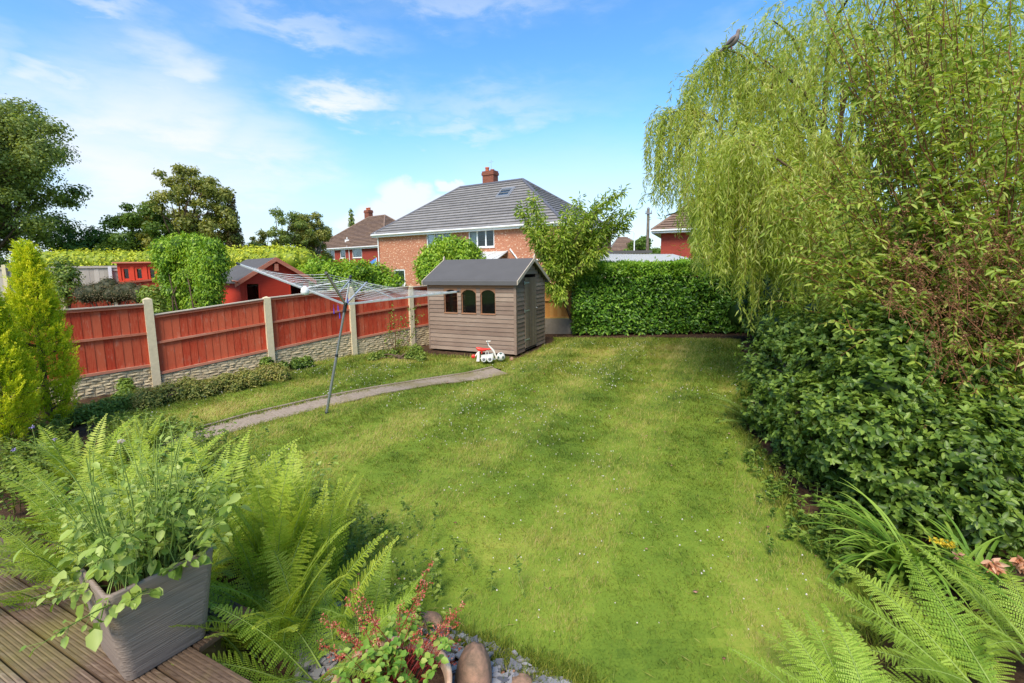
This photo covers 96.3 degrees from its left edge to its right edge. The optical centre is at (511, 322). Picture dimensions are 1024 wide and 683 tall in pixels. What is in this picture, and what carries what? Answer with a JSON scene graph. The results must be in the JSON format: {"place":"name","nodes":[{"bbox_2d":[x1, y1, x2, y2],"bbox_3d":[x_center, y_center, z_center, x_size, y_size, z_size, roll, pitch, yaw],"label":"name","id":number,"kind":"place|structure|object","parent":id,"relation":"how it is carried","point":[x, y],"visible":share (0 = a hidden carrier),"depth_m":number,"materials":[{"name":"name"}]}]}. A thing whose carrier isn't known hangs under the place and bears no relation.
{"place":"outdoors","nodes":[
{"label":"outdoors","id":0,"kind":"place"},
{"bbox_2d":[144,231,233,310],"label":"bush","id":1,"kind":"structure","parent":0,"point":[191,269],"depth_m":11.09,"materials":[{"name":"green plant"}]},
{"bbox_2d":[128,368,506,460],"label":"path","id":2,"kind":"structure","parent":0,"point":[313,404],"depth_m":7.93,"materials":[{"name":"concrete"}]},
{"bbox_2d":[96,336,911,682],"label":"lawn","id":3,"kind":"structure","parent":0,"point":[628,665],"depth_m":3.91,"materials":[{"name":"plant"}]},
{"bbox_2d":[111,377,142,399],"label":"ivy clump","id":4,"kind":"object","parent":3,"relation":"on","point":[125,384],"visible":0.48,"depth_m":8.14,"materials":[{"name":"green plant"}]},
{"bbox_2d":[128,360,293,409],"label":"edging plants","id":5,"kind":"object","parent":3,"relation":"on","point":[189,388],"visible":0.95,"depth_m":8.24,"materials":[{"name":"green plant"}]},
{"bbox_2d":[259,355,313,370],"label":"ivy clump","id":6,"kind":"object","parent":3,"relation":"on","point":[302,362],"visible":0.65,"depth_m":10.28,"materials":[{"name":"green plant"}]},
{"bbox_2d":[236,262,459,413],"bbox_3d":[-2.377,0.286,7.035,2.042,2.450,2.632,3,8,29],"label":"rotary airer","id":7,"kind":"object","parent":3,"relation":"on","point":[345,303],"visible":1,"depth_m":6.92,"materials":[{"name":"grey metal"}]},
{"bbox_2d":[366,343,426,361],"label":"weeds","id":8,"kind":"object","parent":3,"relation":"on","point":[413,352],"visible":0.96,"depth_m":11.44,"materials":[{"name":"green plant"}]},
{"bbox_2d":[384,303,423,353],"bbox_3d":[-2.729,0.177,11.634,1.017,1.402,0.574,2,8,24],"label":"sapling","id":9,"kind":"object","parent":3,"relation":"on","point":[398,343],"visible":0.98,"depth_m":11.63,"materials":[{"name":"green plant"}]},
{"bbox_2d":[323,493,525,634],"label":"wild herbs","id":10,"kind":"object","parent":3,"relation":"on","point":[350,546],"visible":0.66,"depth_m":3.40,"materials":[{"name":"green plant"}]},
{"bbox_2d":[292,599,571,682],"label":"slate chips","id":11,"kind":"object","parent":3,"relation":"on","point":[326,664],"visible":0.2,"depth_m":2.61,"materials":[{"name":"gravel"}]},
{"bbox_2d":[206,554,423,682],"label":"fern","id":12,"kind":"object","parent":11,"relation":"on","point":[315,651],"visible":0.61,"depth_m":2.55,"materials":[{"name":"plant"}]},
{"bbox_2d":[310,549,424,657],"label":"fern","id":13,"kind":"object","parent":11,"relation":"on","point":[342,616],"visible":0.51,"depth_m":2.86,"materials":[{"name":"plant"}]},
{"bbox_2d":[331,636,451,682],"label":"flower bowl","id":14,"kind":"object","parent":11,"relation":"on","point":[443,673],"visible":0.27,"depth_m":2.30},
{"bbox_2d":[317,560,465,682],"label":"heuchera","id":15,"kind":"object","parent":14,"relation":"in","point":[390,666],"visible":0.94,"depth_m":2.24,"materials":[{"name":"green plant"}]},
{"bbox_2d":[512,673,532,682],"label":"boulder","id":16,"kind":"object","parent":11,"relation":"on","point":[520,678],"visible":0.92,"depth_m":2.48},
{"bbox_2d":[471,341,496,361],"bbox_3d":[-0.662,0.673,10.911,0.618,0.538,0.204,-1,7,0],"label":"ride on toy","id":17,"kind":"object","parent":3,"relation":"on","point":[481,350],"visible":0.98,"depth_m":10.88,"materials":[{"name":"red plastic"}]},
{"bbox_2d":[481,351,492,361],"bbox_3d":[-0.583,0.790,10.764,0.301,0.312,0.292,-1,7,0],"label":"toy truck","id":18,"kind":"object","parent":3,"relation":"on","point":[488,357],"visible":1,"depth_m":10.64,"materials":[{"name":"grey plastic"}]},
{"bbox_2d":[125,341,850,635],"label":"clover flowers","id":19,"kind":"object","parent":3,"relation":"on","point":[545,466],"visible":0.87,"depth_m":6.47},
{"bbox_2d":[183,343,862,682],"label":"grass clippings","id":20,"kind":"object","parent":3,"relation":"on","point":[554,487],"depth_m":4.70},
{"bbox_2d":[261,332,998,673],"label":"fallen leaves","id":21,"kind":"object","parent":3,"relation":"on","point":[645,548],"visible":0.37,"depth_m":3.51,"materials":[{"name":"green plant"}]},
{"bbox_2d":[0,331,1023,682],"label":"soil bed","id":22,"kind":"object","parent":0,"point":[810,503],"visible":0.04,"depth_m":3.43,"materials":[{"name":"soil"}]},
{"bbox_2d":[0,288,45,452],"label":"golden conifer","id":23,"kind":"object","parent":22,"relation":"on","point":[18,369],"visible":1,"depth_m":5.76,"materials":[{"name":"green plant"}]},
{"bbox_2d":[1,237,85,432],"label":"golden conifer","id":24,"kind":"object","parent":22,"relation":"on","point":[30,282],"visible":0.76,"depth_m":6.28,"materials":[{"name":"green plant"}]},
{"bbox_2d":[46,256,85,308],"bbox_3d":[-12.020,-0.434,12.336,1.187,2.714,0.899,2,8,25],"label":"seedling tree","id":25,"kind":"object","parent":22,"relation":"on","point":[60,270],"visible":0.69,"depth_m":12.18,"materials":[{"name":"green plant"}]},
{"bbox_2d":[3,413,141,484],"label":"fern","id":26,"kind":"object","parent":22,"relation":"on","point":[53,460],"visible":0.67,"depth_m":4.92,"materials":[{"name":"plant"}]},
{"bbox_2d":[0,443,174,541],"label":"fern","id":27,"kind":"object","parent":22,"relation":"on","point":[15,524],"visible":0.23,"depth_m":3.71,"materials":[{"name":"plant"}]},
{"bbox_2d":[1,434,184,500],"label":"fern","id":28,"kind":"object","parent":22,"relation":"on","point":[108,471],"visible":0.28,"depth_m":4.46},
{"bbox_2d":[55,391,137,426],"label":"wall plant","id":29,"kind":"object","parent":22,"relation":"on","point":[107,405],"depth_m":7.13,"materials":[{"name":"green plant"}]},
{"bbox_2d":[0,401,213,515],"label":"wild herbs","id":30,"kind":"object","parent":22,"relation":"on","point":[61,431],"visible":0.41,"depth_m":5.58,"materials":[{"name":"green plant"}]},
{"bbox_2d":[70,276,148,306],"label":"dark bush","id":31,"kind":"object","parent":22,"relation":"on","point":[111,290],"visible":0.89,"depth_m":11.13,"materials":[{"name":"green plant"}]},
{"bbox_2d":[0,445,232,573],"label":"fern","id":32,"kind":"object","parent":22,"relation":"on","point":[7,550],"visible":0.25,"depth_m":3.33,"materials":[{"name":"plant"}]},
{"bbox_2d":[112,262,157,281],"bbox_3d":[-13.593,-0.979,17.277,1.510,2.609,1.400,-2,7,-10],"label":"summer cabin","id":33,"kind":"object","parent":22,"relation":"on","point":[127,271],"visible":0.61,"depth_m":16.58,"materials":[{"name":"red wood"}]},
{"bbox_2d":[119,267,130,281],"bbox_3d":[-13.924,-1.752,16.555,0.400,0.550,0.150,-2,7,-10],"label":"window","id":34,"kind":"structure","parent":33,"relation":"in","point":[122,268],"depth_m":16.56,"materials":[{"name":"red wood"}]},
{"bbox_2d":[134,266,143,279],"bbox_3d":[-13.511,-1.766,16.629,0.400,0.550,0.150,-2,7,-10],"label":"window","id":35,"kind":"structure","parent":33,"relation":"in","point":[141,267],"depth_m":16.63,"materials":[{"name":"red wood"}]},
{"bbox_2d":[45,542,226,665],"bbox_3d":[-3.524,1.885,2.279,3.307,0.340,2.179,3,8,26],"label":"deck frame","id":36,"kind":"object","parent":22,"relation":"on","point":[215,649],"visible":0.06,"depth_m":2.49,"materials":[{"name":"brown wood"}]},
{"bbox_2d":[0,537,252,682],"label":"deck","id":37,"kind":"structure","parent":36,"relation":"on","point":[76,660],"depth_m":2.28,"materials":[{"name":"brown wood"}]},
{"bbox_2d":[0,484,160,611],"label":"fern","id":38,"kind":"object","parent":37,"relation":"on","point":[33,557],"visible":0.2,"depth_m":2.82,"materials":[{"name":"plant"}]},
{"bbox_2d":[76,531,212,680],"bbox_3d":[-1.810,1.382,2.299,0.458,0.478,0.436,4,8,34],"label":"planter","id":39,"kind":"object","parent":37,"relation":"on","point":[142,638],"visible":0.59,"depth_m":2.16,"materials":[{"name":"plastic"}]},
{"bbox_2d":[68,406,188,575],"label":"seeding weeds","id":40,"kind":"object","parent":39,"relation":"in","point":[141,459],"visible":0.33,"depth_m":2.48,"materials":[{"name":"green plant"}]},
{"bbox_2d":[8,413,263,656],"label":"planter herbs","id":41,"kind":"object","parent":39,"relation":"in","point":[122,553],"visible":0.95,"depth_m":2.14,"materials":[{"name":"green plant"}]},
{"bbox_2d":[42,495,256,597],"bbox_3d":[-2.205,1.573,2.948,1.140,0.629,1.221,-1,7,0],"label":"fern","id":42,"kind":"object","parent":37,"relation":"on","point":[216,564],"visible":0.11,"depth_m":3.08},
{"bbox_2d":[94,413,183,454],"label":"fern","id":43,"kind":"object","parent":22,"relation":"on","point":[152,432],"visible":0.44,"depth_m":5.62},
{"bbox_2d":[0,452,278,596],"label":"fern","id":44,"kind":"object","parent":22,"relation":"on","point":[24,571],"visible":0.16,"depth_m":2.80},
{"bbox_2d":[26,460,260,553],"bbox_3d":[-2.663,1.543,3.464,1.211,0.674,1.067,-1,7,0],"label":"fern","id":45,"kind":"object","parent":22,"relation":"on","point":[70,526],"visible":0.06,"depth_m":3.57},
{"bbox_2d":[135,285,170,313],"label":"leafy bush","id":46,"kind":"object","parent":22,"relation":"on","point":[157,298],"visible":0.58,"depth_m":10.46,"materials":[{"name":"green plant"}]},
{"bbox_2d":[91,426,240,492],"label":"fern","id":47,"kind":"object","parent":22,"relation":"on","point":[136,453],"visible":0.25,"depth_m":4.42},
{"bbox_2d":[20,450,338,591],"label":"wild herbs","id":48,"kind":"object","parent":22,"relation":"on","point":[313,472],"visible":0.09,"depth_m":3.61,"materials":[{"name":"green plant"}]},
{"bbox_2d":[131,430,302,522],"bbox_3d":[-2.478,1.457,3.908,1.274,0.731,1.246,-1,7,0],"label":"fern","id":49,"kind":"object","parent":22,"relation":"on","point":[239,463],"visible":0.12,"depth_m":4.21,"materials":[{"name":"plant"}]},
{"bbox_2d":[111,416,339,508],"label":"wild herbs","id":50,"kind":"object","parent":22,"relation":"on","point":[198,438],"visible":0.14,"depth_m":5.11,"materials":[{"name":"green plant"}]},
{"bbox_2d":[195,443,273,483],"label":"fern","id":51,"kind":"object","parent":22,"relation":"on","point":[236,462],"visible":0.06,"depth_m":4.57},
{"bbox_2d":[188,443,320,612],"bbox_3d":[-1.638,1.378,2.935,0.782,1.097,0.834,-7,9,-41],"label":"fern","id":52,"kind":"object","parent":22,"relation":"on","point":[257,539],"visible":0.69,"depth_m":2.92,"materials":[{"name":"plant"}]},
{"bbox_2d":[168,499,355,665],"bbox_3d":[-1.548,1.579,2.686,1.040,0.760,0.971,3,8,28],"label":"fern","id":53,"kind":"object","parent":22,"relation":"on","point":[231,645],"visible":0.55,"depth_m":2.76,"materials":[{"name":"plant"}]},
{"bbox_2d":[214,458,317,520],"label":"fern","id":54,"kind":"object","parent":22,"relation":"on","point":[264,487],"visible":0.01,"depth_m":3.90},
{"bbox_2d":[228,451,320,539],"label":"fern","id":55,"kind":"object","parent":22,"relation":"on","point":[266,490],"visible":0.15,"depth_m":3.36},
{"bbox_2d":[205,508,398,666],"bbox_3d":[-1.235,1.613,2.724,0.959,0.675,1.015,4,9,36],"label":"fern","id":56,"kind":"object","parent":22,"relation":"on","point":[229,589],"visible":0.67,"depth_m":2.75,"materials":[{"name":"plant"}]},
{"bbox_2d":[116,366,492,459],"bbox_3d":[-2.896,1.328,8.036,0.819,0.085,6.662,5,9,40],"label":"path edging","id":57,"kind":"object","parent":22,"relation":"on","point":[352,391],"visible":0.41,"depth_m":8.48,"materials":[{"name":"concrete"}]},
{"bbox_2d":[255,450,362,593],"bbox_3d":[-1.400,1.417,3.229,0.756,0.942,0.800,-1,7,0],"label":"fern","id":58,"kind":"object","parent":22,"relation":"on","point":[336,542],"visible":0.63,"depth_m":3.18,"materials":[{"name":"plant"}]},
{"bbox_2d":[294,254,407,291],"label":"mixed bush","id":59,"kind":"object","parent":22,"relation":"on","point":[369,273],"visible":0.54,"depth_m":15.12,"materials":[{"name":"green plant"}]},
{"bbox_2d":[416,611,442,628],"bbox_3d":[-0.545,1.905,2.917,0.215,0.100,0.158,-1,7,0],"label":"boulder","id":60,"kind":"object","parent":22,"relation":"on","point":[434,616],"visible":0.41,"depth_m":2.90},
{"bbox_2d":[411,233,486,296],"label":"round bush","id":61,"kind":"object","parent":22,"relation":"on","point":[432,255],"visible":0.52,"depth_m":15.40,"materials":[{"name":"green plant"}]},
{"bbox_2d":[454,641,491,682],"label":"boulder","id":62,"kind":"object","parent":22,"relation":"on","point":[474,664],"visible":1,"depth_m":2.39,"materials":[{"name":"stone"}]},
{"bbox_2d":[422,254,549,354],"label":"garden shed","id":63,"kind":"structure","parent":22,"relation":"on","point":[502,302],"depth_m":12.22,"materials":[{"name":"brown wood"}]},
{"bbox_2d":[524,277,536,347],"bbox_3d":[0.514,-0.291,12.319,0.065,1.860,0.836,2,8,25],"label":"door","id":64,"kind":"structure","parent":63,"relation":"in","point":[529,282],"depth_m":12.31,"materials":[{"name":"brown wood"}]},
{"bbox_2d":[512,183,637,319],"bbox_3d":[1.943,-1.845,14.343,3.428,4.706,2.691,-5,8,-31],"label":"fruit tree","id":65,"kind":"object","parent":22,"relation":"on","point":[565,252],"visible":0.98,"depth_m":14.13,"materials":[{"name":"green plant"}]},
{"bbox_2d":[569,256,752,335],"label":"laurel hedge","id":66,"kind":"object","parent":22,"relation":"on","point":[648,296],"visible":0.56,"depth_m":14.80,"materials":[{"name":"green plant"}]},
{"bbox_2d":[707,391,758,431],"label":"fern","id":67,"kind":"object","parent":22,"relation":"on","point":[734,405],"visible":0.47,"depth_m":6.36,"materials":[{"name":"green plant"}]},
{"bbox_2d":[728,603,890,682],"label":"fern","id":68,"kind":"object","parent":22,"relation":"on","point":[857,675],"visible":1,"depth_m":2.30,"materials":[{"name":"plant"}]},
{"bbox_2d":[638,0,1023,334],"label":"willow tree","id":69,"kind":"object","parent":22,"relation":"on","point":[728,195],"visible":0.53,"depth_m":7.43,"materials":[{"name":"green plant"}]},
{"bbox_2d":[715,29,740,56],"bbox_3d":[3.978,-5.163,8.444,0.416,0.424,0.204,-1,7,0],"label":"pigeon","id":70,"kind":"object","parent":69,"relation":"on","point":[732,41],"visible":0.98,"depth_m":8.38,"materials":[{"name":"grey"}]},
{"bbox_2d":[715,411,1016,611],"bbox_3d":[3.111,1.542,4.821,1.720,0.182,4.030,1,7,12],"label":"ground ivy","id":71,"kind":"object","parent":22,"relation":"on","point":[817,529],"visible":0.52,"depth_m":3.75,"materials":[{"name":"green plant"}]},
{"bbox_2d":[720,204,1023,384],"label":"boundary hedge","id":72,"kind":"object","parent":22,"relation":"on","point":[732,317],"visible":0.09,"depth_m":12.03,"materials":[{"name":"green plant"}]},
{"bbox_2d":[730,296,1023,558],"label":"green shrub","id":73,"kind":"object","parent":22,"relation":"on","point":[858,411],"visible":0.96,"depth_m":3.89,"materials":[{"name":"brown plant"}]},
{"bbox_2d":[759,0,1023,429],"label":"arching shrub","id":74,"kind":"object","parent":22,"relation":"on","point":[968,298],"visible":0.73,"depth_m":4.13,"materials":[{"name":"green plant"}]},
{"bbox_2d":[795,479,1023,610],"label":"strap leaf plant","id":75,"kind":"object","parent":22,"relation":"on","point":[898,568],"visible":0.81,"depth_m":3.17,"materials":[{"name":"plant"}]},
{"bbox_2d":[816,545,1015,682],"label":"fern","id":76,"kind":"object","parent":22,"relation":"on","point":[940,669],"visible":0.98,"depth_m":2.56,"materials":[{"name":"plant"}]},
{"bbox_2d":[928,535,958,595],"bbox_3d":[2.866,1.634,3.062,0.174,0.431,0.068,1,7,17],"label":"yellow flower spike","id":77,"kind":"object","parent":22,"relation":"on","point":[949,544],"visible":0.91,"depth_m":3.04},
{"bbox_2d":[868,503,1023,608],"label":"strap leaf plant","id":78,"kind":"object","parent":22,"relation":"on","point":[978,551],"visible":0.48,"depth_m":3.28,"materials":[{"name":"plant"}]},
{"bbox_2d":[910,541,1023,664],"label":"fern","id":79,"kind":"object","parent":22,"relation":"on","point":[1003,617],"visible":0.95,"depth_m":2.75,"materials":[{"name":"plant"}]},
{"bbox_2d":[959,558,1008,600],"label":"withered flower","id":80,"kind":"object","parent":22,"relation":"on","point":[996,566],"visible":0.85,"depth_m":2.90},
{"bbox_2d":[985,555,1023,601],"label":"withered flower","id":81,"kind":"object","parent":22,"relation":"on","point":[1017,562],"visible":0.87,"depth_m":2.86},
{"bbox_2d":[0,0,1023,264],"label":"sky","id":82,"kind":"structure","parent":0,"point":[329,108],"materials":[{"name":"blue"}]},
{"label":"ground","id":83,"kind":"structure","parent":0,"visible":0},
{"bbox_2d":[0,93,92,266],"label":"broadleaf tree","id":84,"kind":"object","parent":83,"relation":"on","point":[28,158],"visible":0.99,"depth_m":29.34,"materials":[{"name":"green plant"}]},
{"bbox_2d":[0,265,116,292],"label":"timber fence","id":85,"kind":"object","parent":83,"relation":"on","point":[95,274],"visible":0.17,"depth_m":16.90,"materials":[{"name":"grey wood"}]},
{"bbox_2d":[33,225,112,251],"bbox_3d":[-30.805,-4.082,33.634,5.165,6.062,5.491,-5,8,-29],"label":"broadleaf tree","id":86,"kind":"object","parent":83,"relation":"on","point":[89,240],"visible":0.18,"depth_m":32.22,"materials":[{"name":"green plant"}]},
{"bbox_2d":[0,278,161,312],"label":"red fence","id":87,"kind":"object","parent":83,"relation":"on","point":[147,282],"visible":0.12,"depth_m":13.65,"materials":[{"name":"brown wood"}]},
{"bbox_2d":[39,247,153,269],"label":"golden hedge","id":88,"kind":"object","parent":83,"relation":"on","point":[90,258],"visible":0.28,"depth_m":20.12,"materials":[{"name":"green plant"}]},
{"bbox_2d":[108,267,154,281],"bbox_3d":[-14.155,-0.811,17.828,2.103,2.757,0.115,-7,9,-40],"label":"timber fence","id":89,"kind":"object","parent":83,"relation":"on","point":[113,273],"visible":0.09,"depth_m":17.19,"materials":[{"name":"grey wood"}]},
{"bbox_2d":[93,200,184,251],"bbox_3d":[-26.581,-5.011,33.265,5.599,7.878,5.569,-1,7,0],"label":"broadleaf tree","id":90,"kind":"object","parent":83,"relation":"on","point":[127,240],"visible":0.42,"depth_m":32.18,"materials":[{"name":"green plant"}]},
{"bbox_2d":[135,162,244,248],"bbox_3d":[-23.884,-6.541,34.266,7.289,10.595,6.679,-1,7,0],"label":"broadleaf tree","id":91,"kind":"object","parent":83,"relation":"on","point":[212,195],"visible":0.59,"depth_m":33.56,"materials":[{"name":"green plant"}]},
{"bbox_2d":[0,285,452,403],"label":"garden fence","id":92,"kind":"object","parent":83,"relation":"on","point":[143,345],"visible":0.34,"depth_m":9.84,"materials":[{"name":"wood"}]},
{"bbox_2d":[223,194,244,248],"bbox_3d":[-21.462,-5.766,35.465,2.602,8.498,2.441,-1,7,0],"label":"conifer tree","id":93,"kind":"object","parent":83,"relation":"on","point":[229,233],"visible":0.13,"depth_m":35.13,"materials":[{"name":"green plant"}]},
{"bbox_2d":[249,229,276,248],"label":"slender tree","id":94,"kind":"object","parent":83,"relation":"on","point":[262,234],"visible":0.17,"depth_m":38.76,"materials":[{"name":"plant"}]},
{"bbox_2d":[220,257,315,303],"bbox_3d":[-7.606,-0.524,14.098,2.901,2.915,2.180,6,10,44],"label":"playhouse","id":95,"kind":"object","parent":83,"relation":"on","point":[245,284],"visible":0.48,"depth_m":13.21,"materials":[{"name":"red wood"}]},
{"bbox_2d":[222,243,316,268],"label":"golden hedge","id":96,"kind":"object","parent":83,"relation":"on","point":[292,256],"visible":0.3,"depth_m":18.80,"materials":[{"name":"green plant"}]},
{"bbox_2d":[266,206,313,248],"bbox_3d":[-19.051,-5.976,39.593,3.724,8.040,3.935,-6,9,-38],"label":"slender tree","id":97,"kind":"object","parent":83,"relation":"on","point":[285,237],"visible":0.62,"depth_m":38.87,"materials":[{"name":"green plant"}]},
{"bbox_2d":[287,211,334,266],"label":"birch tree","id":98,"kind":"object","parent":83,"relation":"on","point":[319,237],"visible":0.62,"depth_m":40.88,"materials":[{"name":"green plant"}]},
{"bbox_2d":[318,207,394,279],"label":"red brick house","id":99,"kind":"structure","parent":83,"relation":"on","point":[356,241],"depth_m":51.08,"materials":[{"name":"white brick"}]},
{"bbox_2d":[370,167,615,285],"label":"brick house","id":100,"kind":"structure","parent":83,"relation":"on","point":[483,212],"depth_m":31.21,"materials":[{"name":"red brick"}]},
{"bbox_2d":[427,233,450,247],"bbox_3d":[-4.886,-5.567,30.823,2.236,1.427,0.262,4,8,32],"label":"window","id":101,"kind":"structure","parent":100,"relation":"in","point":[430,238],"depth_m":31.16,"materials":[{"name":"glass"}]},
{"bbox_2d":[469,230,494,247],"bbox_3d":[-1.902,-5.391,28.973,2.089,1.331,0.262,4,8,32],"label":"window","id":102,"kind":"structure","parent":100,"relation":"in","point":[474,235],"depth_m":29.14,"materials":[{"name":"white plastic"}]},
{"bbox_2d":[483,250,507,258],"bbox_3d":[-1.684,-2.723,27.530,3.004,3.242,2.588,4,8,32],"label":"lean to","id":103,"kind":"object","parent":83,"relation":"on","point":[494,254],"visible":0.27,"depth_m":27.54,"materials":[{"name":"white plastic"}]},
{"bbox_2d":[454,287,721,333],"bbox_3d":[2.596,-0.311,15.487,12.000,1.970,0.090,-1,7,0],"label":"panel fence","id":104,"kind":"object","parent":83,"relation":"on","point":[557,320],"visible":0.01,"depth_m":15.49,"materials":[{"name":"orange wood"}]},
{"bbox_2d":[611,237,645,250],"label":"house","id":105,"kind":"structure","parent":83,"relation":"on","point":[619,244],"depth_m":62.44,"materials":[{"name":"tile"}]},
{"bbox_2d":[607,250,651,254],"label":"outbuilding","id":106,"kind":"structure","parent":83,"relation":"on","point":[642,252],"depth_m":27.50,"materials":[{"name":"concrete"}]},
{"bbox_2d":[622,235,652,250],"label":"broadleaf tree","id":107,"kind":"object","parent":83,"relation":"on","point":[640,243],"visible":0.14,"depth_m":59.70,"materials":[{"name":"green plant"}]},
{"bbox_2d":[600,253,690,277],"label":"garage","id":108,"kind":"structure","parent":83,"relation":"on","point":[646,257],"depth_m":21.93,"materials":[{"name":"concrete"}]},
{"bbox_2d":[645,207,651,249],"bbox_3d":[10.517,-5.445,35.619,0.500,6.934,0.299,-1,7,0],"label":"telegraph pole","id":109,"kind":"object","parent":83,"relation":"on","point":[648,213],"visible":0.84,"depth_m":35.32,"materials":[{"name":"grey wood"}]},
{"bbox_2d":[650,171,885,276],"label":"red brick house","id":110,"kind":"structure","parent":83,"relation":"on","point":[669,238],"depth_m":30.19,"materials":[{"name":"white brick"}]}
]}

